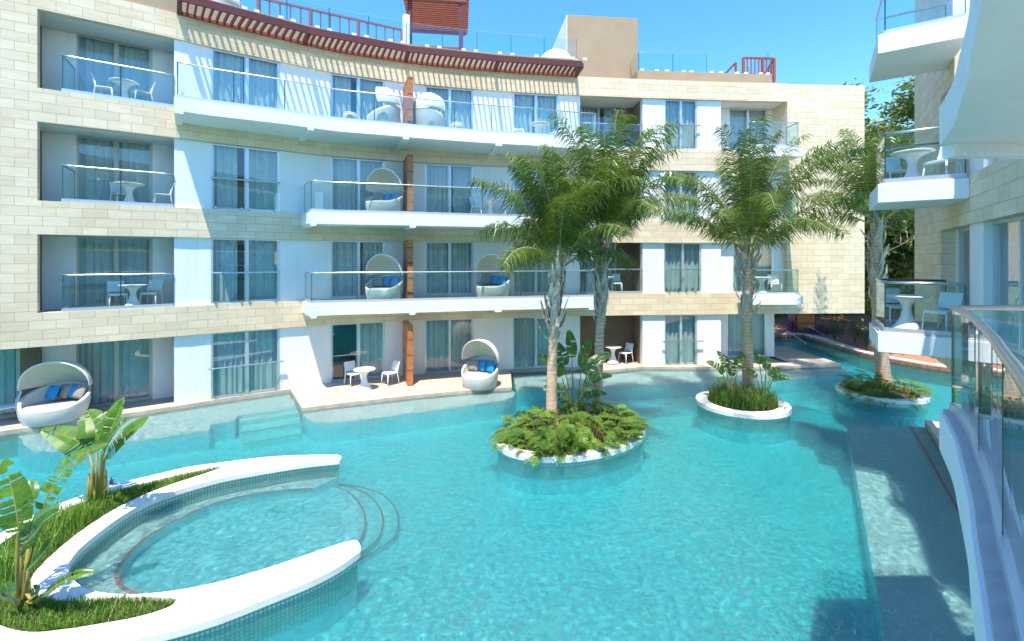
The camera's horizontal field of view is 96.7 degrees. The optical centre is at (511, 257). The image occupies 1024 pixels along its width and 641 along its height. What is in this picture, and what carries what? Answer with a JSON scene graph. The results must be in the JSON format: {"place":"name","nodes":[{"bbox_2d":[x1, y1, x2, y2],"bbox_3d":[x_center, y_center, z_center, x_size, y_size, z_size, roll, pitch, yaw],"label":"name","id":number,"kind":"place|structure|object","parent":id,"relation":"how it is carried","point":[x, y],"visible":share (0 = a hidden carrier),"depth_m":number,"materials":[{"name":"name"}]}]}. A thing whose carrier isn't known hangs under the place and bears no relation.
{"place":"outdoors","nodes":[
{"label":"outdoors","id":0,"kind":"place"},
{"bbox_2d":[0,388,289,459],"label":"pool deck","id":1,"kind":"structure","parent":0,"point":[8,434],"depth_m":14.26,"materials":[{"name":"stone"}]},
{"bbox_2d":[17,360,92,426],"bbox_3d":[-13.456,3.889,13.433,1.685,1.742,1.397,0,0,-19],"label":"canopy daybed","id":2,"kind":"object","parent":1,"relation":"on","point":[35,408],"visible":0.95,"depth_m":13.45,"materials":[{"name":"white wicker"}]},
{"bbox_2d":[344,485,397,565],"bbox_3d":[-4.607,5.545,8.406,5.156,0.230,3.923,0,0,-41],"label":"pool step","id":3,"kind":"object","parent":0,"point":[387,528],"visible":0.08,"depth_m":9.26,"materials":[{"name":"tile"}]},
{"bbox_2d":[339,486,381,559],"bbox_3d":[-4.756,5.500,8.310,4.821,0.320,3.831,0,0,-37],"label":"pool step","id":4,"kind":"object","parent":3,"relation":"on","point":[375,515],"visible":0.09,"depth_m":9.26,"materials":[{"name":"tile"}]},
{"bbox_2d":[120,487,364,593],"bbox_3d":[-4.938,5.450,8.236,4.444,0.420,3.698,0,0,-32],"label":"pool step","id":5,"kind":"object","parent":4,"relation":"on","point":[320,500],"visible":0.37,"depth_m":8.45,"materials":[{"name":"tile"}]},
{"bbox_2d":[74,477,338,593],"bbox_3d":[-5.755,5.340,8.690,2.341,0.600,4.485,0,0,17],"label":"pool ledge","id":6,"kind":"object","parent":5,"relation":"on","point":[113,549],"visible":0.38,"depth_m":8.74,"materials":[{"name":"tile"}]},
{"bbox_2d":[114,488,311,593],"bbox_3d":[-5.648,5.038,8.569,1.736,0.004,3.418,0,0,16],"label":"step edge line","id":7,"kind":"object","parent":6,"relation":"on","point":[120,584],"visible":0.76,"depth_m":8.12,"materials":[{"name":"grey tile"}]},
{"bbox_2d":[339,484,398,560],"bbox_3d":[-3.233,5.428,9.858,1.239,0.004,3.425,0,0,-34],"label":"step edge line","id":8,"kind":"object","parent":3,"relation":"on","point":[393,505],"visible":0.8,"depth_m":9.48,"materials":[{"name":"grey tile"}]},
{"bbox_2d":[290,369,511,422],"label":"pool deck","id":9,"kind":"structure","parent":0,"point":[332,396],"depth_m":16.34,"materials":[{"name":"stone"}]},
{"bbox_2d":[344,360,361,387],"bbox_3d":[-5.966,4.341,17.064,0.557,0.843,0.480,0,0,43],"label":"patio chair","id":10,"kind":"object","parent":9,"relation":"on","point":[349,365],"visible":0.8,"depth_m":17.10,"materials":[{"name":"white plastic"}]},
{"bbox_2d":[353,366,375,391],"bbox_3d":[-5.334,4.388,16.484,0.770,0.745,0.770,0,0,44],"label":"pedestal table","id":11,"kind":"object","parent":9,"relation":"on","point":[364,371],"visible":1,"depth_m":16.38,"materials":[{"name":"white plastic"}]},
{"bbox_2d":[461,339,499,390],"bbox_3d":[-1.184,3.889,16.947,1.505,1.742,1.370,0,0,22],"label":"canopy daybed","id":12,"kind":"object","parent":9,"relation":"on","point":[479,349],"visible":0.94,"depth_m":16.89,"materials":[{"name":"beige fabric"}]},
{"bbox_2d":[0,349,967,640],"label":"pool floor","id":13,"kind":"structure","parent":0,"point":[712,497],"depth_m":9.03,"materials":[{"name":"tile"}]},
{"bbox_2d":[18,409,293,473],"bbox_3d":[-10.195,5.686,13.589,6.883,1.349,2.511,0,0,-34],"label":"pool ledge","id":14,"kind":"object","parent":13,"relation":"on","point":[179,445],"visible":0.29,"depth_m":12.49,"materials":[{"name":"tile"}]},
{"bbox_2d":[18,395,293,452],"bbox_3d":[-10.195,4.990,13.589,6.883,0.040,2.511,0,0,-34],"label":"pool ledge","id":15,"kind":"object","parent":14,"relation":"on","point":[217,414],"visible":0.66,"depth_m":13.83,"materials":[{"name":"tile"}]},
{"bbox_2d":[0,455,360,640],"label":"crescent planter","id":16,"kind":"object","parent":13,"relation":"on","point":[205,612],"visible":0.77,"depth_m":6.67,"materials":[{"name":"beige concrete"}]},
{"bbox_2d":[0,443,108,606],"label":"bird of paradise","id":17,"kind":"object","parent":16,"relation":"in","point":[22,493],"visible":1,"depth_m":6.05,"materials":[{"name":"green plant"}]},
{"bbox_2d":[0,486,125,605],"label":"tall grass","id":18,"kind":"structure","parent":16,"relation":"on","point":[58,525],"depth_m":7.61,"materials":[{"name":"green plant"}]},
{"bbox_2d":[40,398,148,503],"bbox_3d":[-7.700,3.706,8.507,1.969,2.036,0.699,0,0,14],"label":"bird of paradise","id":19,"kind":"object","parent":16,"relation":"in","point":[83,432],"visible":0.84,"depth_m":8.55,"materials":[{"name":"green plant"}]},
{"bbox_2d":[0,463,221,631],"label":"grass","id":20,"kind":"structure","parent":16,"relation":"on","point":[131,492],"depth_m":6.10,"materials":[{"name":"green plant"}]},
{"bbox_2d":[302,395,514,442],"bbox_3d":[-3.105,5.676,15.209,7.166,1.369,1.323,0,0,-22],"label":"pool ledge","id":21,"kind":"object","parent":13,"relation":"on","point":[310,435],"visible":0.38,"depth_m":14.41,"materials":[{"name":"tile"}]},
{"bbox_2d":[302,392,514,423],"bbox_3d":[-3.105,4.970,15.209,7.166,0.040,1.323,0,0,-22],"label":"pool ledge","id":22,"kind":"object","parent":21,"relation":"on","point":[370,413],"visible":0.86,"depth_m":14.97,"materials":[{"name":"stone"}]},
{"bbox_2d":[0,0,864,429],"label":"hotel building","id":23,"kind":"structure","parent":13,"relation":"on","point":[260,240],"depth_m":16.80,"materials":[{"name":"paint"}]},
{"bbox_2d":[0,348,19,419],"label":"window","id":24,"kind":"structure","parent":23,"relation":"in","point":[9,358],"depth_m":13.69,"materials":[{"name":"beige"}]},
{"bbox_2d":[90,72,117,95],"bbox_3d":[-12.668,-5.229,14.177,0.557,0.843,0.480,0,0,-23],"label":"patio chair","id":25,"kind":"object","parent":23,"relation":"on","point":[97,85],"visible":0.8,"depth_m":14.09,"materials":[{"name":"white plastic"}]},
{"bbox_2d":[76,338,152,407],"bbox_3d":[-13.022,3.657,15.004,1.894,2.246,0.265,0,0,-33],"label":"window","id":26,"kind":"structure","parent":23,"relation":"in","point":[118,370],"depth_m":15.00,"materials":[{"name":"blue"}]},
{"bbox_2d":[76,237,152,307],"bbox_3d":[-13.021,0.457,15.002,1.894,2.246,0.262,0,0,-33],"label":"window","id":27,"kind":"structure","parent":23,"relation":"in","point":[94,255],"depth_m":14.92,"materials":[{"name":"blue"}]},
{"bbox_2d":[76,135,152,202],"bbox_3d":[-13.021,-2.743,15.002,1.894,2.246,0.262,0,0,-33],"label":"window","id":28,"kind":"structure","parent":23,"relation":"in","point":[91,184],"depth_m":14.91,"materials":[{"name":"beige"}]},
{"bbox_2d":[76,34,152,100],"bbox_3d":[-13.022,-5.943,15.003,1.894,2.246,0.263,0,0,-33],"label":"window","id":29,"kind":"structure","parent":23,"relation":"in","point":[111,51],"depth_m":14.94,"materials":[{"name":"beige"}]},
{"bbox_2d":[106,281,127,305],"bbox_3d":[-12.572,1.171,14.506,0.557,0.843,0.480,0,0,41],"label":"patio chair","id":30,"kind":"object","parent":23,"relation":"on","point":[112,286],"visible":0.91,"depth_m":14.54,"materials":[{"name":"white plastic"}]},
{"bbox_2d":[108,77,139,97],"bbox_3d":[-12.241,-5.183,14.392,0.770,0.745,0.770,0,0,-18],"label":"pedestal table","id":31,"kind":"object","parent":23,"relation":"on","point":[127,84],"visible":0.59,"depth_m":14.30,"materials":[{"name":"white plastic"}]},
{"bbox_2d":[113,182,144,201],"bbox_3d":[-12.138,-1.982,14.461,0.770,0.745,0.770,0,0,-24],"label":"pedestal table","id":32,"kind":"object","parent":23,"relation":"on","point":[129,187],"visible":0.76,"depth_m":14.37,"materials":[{"name":"white plastic"}]},
{"bbox_2d":[117,284,148,305],"bbox_3d":[-12.064,1.218,14.510,0.770,0.745,0.770,0,0,-12],"label":"pedestal table","id":33,"kind":"object","parent":23,"relation":"on","point":[132,289],"visible":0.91,"depth_m":14.41,"materials":[{"name":"white plastic"}]},
{"bbox_2d":[139,280,163,303],"bbox_3d":[-11.843,1.171,14.991,0.480,0.843,0.557,0,0,-14],"label":"patio chair","id":34,"kind":"object","parent":23,"relation":"on","point":[155,285],"visible":0.91,"depth_m":15.17,"materials":[{"name":"white plastic"}]},
{"bbox_2d":[211,328,279,398],"bbox_3d":[-9.344,3.657,16.035,2.088,2.246,0.262,0,0,-33],"label":"window","id":35,"kind":"structure","parent":23,"relation":"in","point":[263,345],"depth_m":16.00,"materials":[{"name":"clear glass"}]},
{"bbox_2d":[211,238,279,303],"bbox_3d":[-9.343,0.457,16.034,2.088,2.246,0.260,0,0,-33],"label":"window","id":36,"kind":"structure","parent":23,"relation":"in","point":[259,254],"depth_m":15.98,"materials":[{"name":"clear glass"}]},
{"bbox_2d":[211,143,279,211],"bbox_3d":[-9.344,-2.743,16.035,2.088,2.246,0.262,0,0,-33],"label":"window","id":37,"kind":"structure","parent":23,"relation":"in","point":[259,164],"depth_m":15.98,"materials":[{"name":"glass"}]},
{"bbox_2d":[211,48,279,107],"bbox_3d":[-9.344,-5.943,16.034,2.088,2.246,0.261,0,0,-33],"label":"window","id":38,"kind":"structure","parent":23,"relation":"in","point":[259,91],"depth_m":15.98,"materials":[{"name":"clear glass"}]},
{"bbox_2d":[256,0,401,42],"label":"timber railing","id":39,"kind":"object","parent":23,"relation":"on","point":[280,3],"visible":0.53,"depth_m":18.09,"materials":[{"name":"wood"}]},
{"bbox_2d":[331,322,384,381],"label":"window","id":40,"kind":"structure","parent":23,"relation":"in","point":[370,336],"depth_m":18.15,"materials":[{"name":"clear glass"}]},
{"bbox_2d":[331,240,384,298],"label":"window","id":41,"kind":"structure","parent":23,"relation":"in","point":[345,255],"depth_m":17.85,"materials":[{"name":"clear glass"}]},
{"bbox_2d":[331,157,384,209],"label":"window","id":42,"kind":"structure","parent":23,"relation":"in","point":[343,195],"depth_m":17.87,"materials":[{"name":"clear glass"}]},
{"bbox_2d":[331,73,384,119],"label":"window","id":43,"kind":"structure","parent":23,"relation":"in","point":[340,100],"depth_m":17.85,"materials":[{"name":"clear glass"}]},
{"bbox_2d":[367,87,400,122],"bbox_3d":[-4.832,-5.612,17.179,1.233,1.603,1.354,0,0,1],"label":"canopy daybed","id":44,"kind":"object","parent":23,"relation":"on","point":[390,111],"visible":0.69,"depth_m":16.67,"materials":[{"name":"beige fabric"}]},
{"bbox_2d":[365,168,403,210],"bbox_3d":[-4.808,-2.481,17.180,1.505,1.742,1.370,0,0,13],"label":"canopy daybed","id":45,"kind":"object","parent":23,"relation":"on","point":[383,175],"visible":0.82,"depth_m":17.34,"materials":[{"name":"beige fabric"}]},
{"bbox_2d":[365,254,403,298],"bbox_3d":[-4.822,0.719,17.228,1.505,1.742,1.370,0,0,13],"label":"canopy daybed","id":46,"kind":"object","parent":23,"relation":"on","point":[382,263],"visible":0.95,"depth_m":17.33,"materials":[{"name":"beige fabric"}]},
{"bbox_2d":[413,92,444,126],"bbox_3d":[-3.240,-5.612,17.722,1.354,1.603,1.233,0,0,16],"label":"canopy daybed","id":47,"kind":"object","parent":23,"relation":"on","point":[428,113],"visible":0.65,"depth_m":17.22,"materials":[{"name":"beige fabric"}]},
{"bbox_2d":[403,0,468,49],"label":"roof pergola","id":48,"kind":"object","parent":23,"relation":"on","point":[451,15],"visible":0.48,"depth_m":20.94,"materials":[{"name":"brown wood"}]},
{"bbox_2d":[425,318,473,373],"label":"window","id":49,"kind":"structure","parent":23,"relation":"in","point":[445,339],"depth_m":19.09,"materials":[{"name":"clear glass"}]},
{"bbox_2d":[425,242,473,295],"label":"window","id":50,"kind":"structure","parent":23,"relation":"in","point":[460,254],"depth_m":19.10,"materials":[{"name":"clear glass"}]},
{"bbox_2d":[425,164,473,212],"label":"window","id":51,"kind":"structure","parent":23,"relation":"in","point":[435,174],"depth_m":19.09,"materials":[{"name":"glass"}]},
{"bbox_2d":[425,86,473,128],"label":"window","id":52,"kind":"structure","parent":23,"relation":"in","point":[464,113],"depth_m":19.17,"materials":[{"name":"glass"}]},
{"bbox_2d":[476,254,510,296],"bbox_3d":[-0.770,0.719,18.389,1.505,1.742,1.370,0,0,23],"label":"canopy daybed","id":53,"kind":"object","parent":23,"relation":"on","point":[488,262],"visible":0.75,"depth_m":18.58,"materials":[{"name":"beige fabric"}]},
{"bbox_2d":[513,242,550,293],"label":"window","id":54,"kind":"structure","parent":23,"relation":"in","point":[531,282],"depth_m":19.82,"materials":[{"name":"glass"}]},
{"bbox_2d":[513,167,556,213],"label":"window","id":55,"kind":"structure","parent":23,"relation":"in","point":[514,187],"depth_m":19.76,"materials":[{"name":"glass"}]},
{"bbox_2d":[513,317,558,368],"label":"window","id":56,"kind":"structure","parent":23,"relation":"in","point":[529,342],"depth_m":19.80,"materials":[{"name":"clear glass"}]},
{"bbox_2d":[513,93,558,133],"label":"window","id":57,"kind":"structure","parent":23,"relation":"in","point":[522,117],"depth_m":19.82,"materials":[{"name":"glass"}]},
{"bbox_2d":[541,49,570,58],"bbox_3d":[2.066,-9.011,21.677,1.730,1.742,1.575,0,0,12],"label":"canopy daybed","id":58,"kind":"object","parent":23,"relation":"on","point":[557,53],"visible":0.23,"depth_m":21.05,"materials":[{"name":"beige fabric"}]},
{"bbox_2d":[581,244,615,290],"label":"window","id":59,"kind":"structure","parent":23,"relation":"in","point":[590,286],"depth_m":21.52,"materials":[{"name":"beige"}]},
{"bbox_2d":[581,106,615,145],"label":"window","id":60,"kind":"structure","parent":23,"relation":"in","point":[585,117],"depth_m":21.53,"materials":[{"name":"beige"}]},
{"bbox_2d":[665,314,696,364],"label":"window","id":61,"kind":"structure","parent":23,"relation":"in","point":[677,327],"depth_m":20.60,"materials":[{"name":"clear glass"}]},
{"bbox_2d":[665,171,696,220],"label":"window","id":62,"kind":"structure","parent":23,"relation":"in","point":[681,189],"depth_m":20.60,"materials":[{"name":"glass"}]},
{"bbox_2d":[665,99,696,149],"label":"window","id":63,"kind":"structure","parent":23,"relation":"in","point":[679,111],"depth_m":20.61,"materials":[{"name":"glass"}]},
{"bbox_2d":[664,243,700,292],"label":"window","id":64,"kind":"structure","parent":23,"relation":"in","point":[676,255],"depth_m":20.60,"materials":[{"name":"clear glass"}]},
{"bbox_2d":[727,314,765,356],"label":"window","id":65,"kind":"structure","parent":23,"relation":"in","point":[734,321],"depth_m":22.12,"materials":[{"name":"clear glass"}]},
{"bbox_2d":[729,109,766,149],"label":"window","id":66,"kind":"structure","parent":23,"relation":"in","point":[737,117],"depth_m":21.85,"materials":[{"name":"glass"}]},
{"bbox_2d":[733,243,772,291],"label":"window","id":67,"kind":"structure","parent":23,"relation":"in","point":[763,264],"depth_m":20.98,"materials":[{"name":"glass"}]},
{"bbox_2d":[742,57,774,75],"bbox_3d":[11.839,-9.033,21.888,1.606,1.185,0.116,0,0,-3],"label":"stair railing","id":68,"kind":"object","parent":23,"relation":"on","point":[755,58],"visible":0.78,"depth_m":21.85,"materials":[{"name":"metal"}]},
{"bbox_2d":[869,0,1023,640],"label":"hotel wing","id":69,"kind":"structure","parent":23,"relation":"attached to","point":[962,61],"depth_m":4.73,"materials":[{"name":"white paint"}]},
{"bbox_2d":[886,288,901,325],"bbox_3d":[9.147,1.171,10.886,0.480,0.843,0.557,0,0,15],"label":"patio chair","id":70,"kind":"object","parent":69,"relation":"on","point":[891,299],"visible":0.41,"depth_m":11.04,"materials":[{"name":"white plastic"}]},
{"bbox_2d":[886,157,906,177],"bbox_3d":[9.147,-2.029,10.886,0.480,0.843,0.557,0,0,15],"label":"patio chair","id":71,"kind":"object","parent":69,"relation":"on","point":[893,165],"visible":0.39,"depth_m":11.05,"materials":[{"name":"white plastic"}]},
{"bbox_2d":[886,294,929,329],"bbox_3d":[8.914,1.218,10.287,0.770,0.745,0.770,0,0,-16],"label":"pedestal table","id":72,"kind":"object","parent":69,"relation":"on","point":[906,320],"visible":0.96,"depth_m":10.20,"materials":[{"name":"white plastic"}]},
{"bbox_2d":[890,148,935,176],"bbox_3d":[8.889,-1.982,10.124,0.770,0.745,0.770,0,0,-36],"label":"pedestal table","id":73,"kind":"object","parent":69,"relation":"on","point":[910,157],"visible":0.8,"depth_m":10.03,"materials":[{"name":"white plastic"}]},
{"bbox_2d":[922,146,962,175],"bbox_3d":[9.235,-2.029,9.762,0.557,0.843,0.480,0,0,-15],"label":"patio chair","id":74,"kind":"object","parent":69,"relation":"on","point":[939,161],"visible":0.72,"depth_m":9.74,"materials":[{"name":"white plastic"}]},
{"bbox_2d":[921,292,963,331],"bbox_3d":[9.235,1.171,9.762,0.557,0.843,0.480,0,0,-15],"label":"patio chair","id":75,"kind":"object","parent":69,"relation":"on","point":[947,299],"visible":0.87,"depth_m":9.80,"materials":[{"name":"white plastic"}]},
{"bbox_2d":[959,227,969,327],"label":"window","id":76,"kind":"structure","parent":69,"relation":"in","point":[961,231],"depth_m":10.59,"materials":[{"name":"silver metal"}]},
{"bbox_2d":[992,215,1023,356],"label":"window","id":77,"kind":"structure","parent":69,"relation":"in","point":[1015,344],"depth_m":8.05,"materials":[{"name":"clear glass"}]},
{"bbox_2d":[496,412,644,494],"bbox_3d":[1.620,5.475,12.150,4.282,1.670,2.822,0,0,-32],"label":"island planter","id":78,"kind":"object","parent":13,"relation":"on","point":[583,460],"visible":0.35,"depth_m":10.83,"materials":[{"name":"tile"}]},
{"bbox_2d":[467,151,644,428],"bbox_3d":[1.367,0.772,12.794,4.623,7.784,5.048,0,0,23],"label":"palm tree","id":79,"kind":"object","parent":78,"relation":"in","point":[559,229],"visible":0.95,"depth_m":12.32,"materials":[{"name":"green plant"}]},
{"bbox_2d":[487,401,654,468],"bbox_3d":[1.596,4.482,12.160,4.597,0.958,3.686,0,0,0],"label":"philodendron","id":80,"kind":"object","parent":78,"relation":"in","point":[632,421],"visible":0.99,"depth_m":11.64,"materials":[{"name":"green plant"}]},
{"bbox_2d":[538,330,611,420],"bbox_3d":[1.829,3.443,13.122,2.129,2.444,1.872,0,0,0],"label":"bird of paradise","id":81,"kind":"object","parent":78,"relation":"in","point":[596,360],"visible":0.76,"depth_m":13.23,"materials":[{"name":"green plant"}]},
{"bbox_2d":[506,107,703,413],"bbox_3d":[2.535,0.059,13.647,5.936,9.238,5.771,0,0,32],"label":"palm tree","id":82,"kind":"object","parent":78,"relation":"in","point":[619,211],"visible":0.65,"depth_m":12.96,"materials":[{"name":"green plant"}]},
{"bbox_2d":[513,373,853,405],"bbox_3d":[7.381,5.681,19.231,14.958,1.359,2.357,0,0,-8],"label":"pool ledge","id":83,"kind":"object","parent":13,"relation":"on","point":[694,390],"visible":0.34,"depth_m":17.96,"materials":[{"name":"tile"}]},
{"bbox_2d":[513,369,853,391],"bbox_3d":[7.381,4.980,19.231,14.958,0.040,2.357,0,0,-8],"label":"pool ledge","id":84,"kind":"object","parent":83,"relation":"on","point":[644,382],"visible":0.71,"depth_m":18.72,"materials":[{"name":"tile"}]},
{"bbox_2d":[696,391,791,444],"bbox_3d":[7.420,5.475,14.700,2.800,1.670,2.600,0,0,0],"label":"island planter","id":85,"kind":"object","parent":13,"relation":"on","point":[781,413],"visible":0.61,"depth_m":13.67,"materials":[{"name":"tile"}]},
{"bbox_2d":[706,351,745,397],"bbox_3d":[7.061,3.922,15.132,1.446,1.486,0.803,0,0,-29],"label":"bird of paradise","id":86,"kind":"object","parent":85,"relation":"in","point":[729,366],"visible":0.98,"depth_m":15.08,"materials":[{"name":"green plant"}]},
{"bbox_2d":[641,115,874,388],"bbox_3d":[7.470,0.266,14.329,6.586,8.897,6.870,0,0,0],"label":"palm tree","id":87,"kind":"object","parent":85,"relation":"in","point":[748,224],"visible":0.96,"depth_m":14.19,"materials":[{"name":"green plant"}]},
{"bbox_2d":[742,350,789,391],"bbox_3d":[8.410,3.907,15.116,1.410,1.516,0.827,0,0,31],"label":"bird of paradise","id":88,"kind":"object","parent":85,"relation":"in","point":[766,365],"visible":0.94,"depth_m":15.09,"materials":[{"name":"green plant"}]},
{"bbox_2d":[835,381,929,427],"bbox_3d":[12.900,5.475,15.950,2.635,1.670,2.403,0,0,0],"label":"island planter","id":89,"kind":"object","parent":13,"relation":"on","point":[906,403],"visible":0.57,"depth_m":15.08,"materials":[{"name":"concrete"}]},
{"bbox_2d":[788,120,914,384],"bbox_3d":[13.143,-0.082,16.201,5.396,9.570,6.233,0,0,43],"label":"palm tree","id":90,"kind":"object","parent":89,"relation":"in","point":[862,183],"visible":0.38,"depth_m":16.38,"materials":[{"name":"green plant"}]},
{"bbox_2d":[836,369,937,412],"bbox_3d":[12.883,4.519,15.961,3.044,0.930,2.849,0,0,0],"label":"philodendron","id":91,"kind":"object","parent":89,"relation":"in","point":[885,386],"visible":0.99,"depth_m":15.57,"materials":[{"name":"green plant"}]},
{"bbox_2d":[847,425,974,640],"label":"pool shelf","id":92,"kind":"object","parent":13,"relation":"on","point":[889,461],"visible":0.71,"depth_m":8.10,"materials":[{"name":"teal tile"}]},
{"bbox_2d":[0,337,974,640],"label":"pool water","id":93,"kind":"structure","parent":0,"point":[540,511],"depth_m":8.50,"materials":[{"name":"teal liquid"}]},
{"bbox_2d":[239,409,299,436],"bbox_3d":[-7.978,5.680,15.112,1.767,1.160,1.476,0,0,-28],"label":"pool step","id":94,"kind":"object","parent":93,"relation":"in","point":[274,419],"visible":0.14,"depth_m":14.50,"materials":[{"name":"tile"}]},
{"bbox_2d":[241,418,301,444],"bbox_3d":[-7.848,5.740,14.745,1.640,1.040,2.117,0,0,-33],"label":"pool step","id":95,"kind":"object","parent":93,"relation":"in","point":[269,425],"visible":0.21,"depth_m":14.07,"materials":[{"name":"tile"}]},
{"bbox_2d":[243,429,301,451],"bbox_3d":[-7.704,5.800,14.520,1.559,0.920,2.699,0,0,-31],"label":"pool step","id":96,"kind":"object","parent":93,"relation":"in","point":[263,437],"visible":0.14,"depth_m":13.49,"materials":[{"name":"tile"}]},
{"bbox_2d":[909,426,960,523],"bbox_3d":[7.120,5.665,6.254,0.340,1.390,17.301,0,0,34],"label":"pool step","id":97,"kind":"object","parent":93,"relation":"in","point":[927,440],"visible":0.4,"depth_m":11.12,"materials":[{"name":"tile"}]},
{"bbox_2d":[910,426,958,511],"bbox_3d":[6.986,4.967,6.283,0.055,0.006,17.201,0,0,34],"label":"step edge line","id":98,"kind":"object","parent":97,"relation":"on","point":[940,478],"visible":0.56,"depth_m":10.49,"materials":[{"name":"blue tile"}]},
{"bbox_2d":[511,367,583,387],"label":"pool deck","id":99,"kind":"structure","parent":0,"point":[536,371],"depth_m":19.51,"materials":[{"name":"stone"}]},
{"bbox_2d":[232,0,914,135],"label":"sky","id":100,"kind":"structure","parent":0,"point":[812,42],"materials":[{"name":"blue"}]},
{"bbox_2d":[584,346,840,376],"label":"pool deck","id":101,"kind":"structure","parent":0,"point":[794,359],"depth_m":20.17,"materials":[{"name":"concrete"}]},
{"bbox_2d":[705,378,782,410],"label":"long grass","id":102,"kind":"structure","parent":0,"point":[751,398],"depth_m":14.33,"materials":[{"name":"green plant"}]},
{"bbox_2d":[774,304,967,389],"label":"garden ground","id":103,"kind":"structure","parent":0,"point":[847,339],"depth_m":24.41,"materials":[{"name":"brown soil"}]},
{"bbox_2d":[788,314,815,331],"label":"timber gate","id":104,"kind":"structure","parent":103,"relation":"on","point":[806,320],"depth_m":28.97,"materials":[{"name":"wood"}]},
{"bbox_2d":[776,321,853,336],"bbox_3d":[19.062,4.572,29.387,6.529,0.437,5.930,0,0,0],"label":"purple groundcover","id":105,"kind":"object","parent":103,"relation":"on","point":[821,330],"visible":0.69,"depth_m":28.49,"materials":[{"name":"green plant"}]},
{"bbox_2d":[774,281,914,316],"bbox_3d":[30.486,-0.300,41.040,28.188,10.660,8.440,0,0,-6],"label":"thicket","id":106,"kind":"object","parent":103,"relation":"on","point":[869,312],"visible":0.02,"depth_m":37.65,"materials":[{"name":"green plant"}]},
{"bbox_2d":[782,333,947,367],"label":"pool kerb","id":107,"kind":"structure","parent":103,"relation":"on","point":[868,352],"depth_m":23.05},
{"bbox_2d":[843,75,914,318],"bbox_3d":[20.351,-2.988,24.505,10.575,15.565,11.097,0,0,-17],"label":"broadleaf tree","id":108,"kind":"object","parent":103,"relation":"on","point":[905,261],"visible":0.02,"depth_m":23.67,"materials":[{"name":"green plant"}]},
{"bbox_2d":[860,213,914,352],"bbox_3d":[17.617,-1.154,23.544,5.304,11.898,6.914,0,0,14],"label":"broadleaf tree","id":109,"kind":"object","parent":103,"relation":"on","point":[891,233],"visible":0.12,"depth_m":21.86,"materials":[{"name":"green plant"}]},
{"bbox_2d":[925,420,941,454],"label":"pool deck","id":110,"kind":"structure","parent":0,"point":[932,428],"depth_m":12.62,"materials":[{"name":"stone"}]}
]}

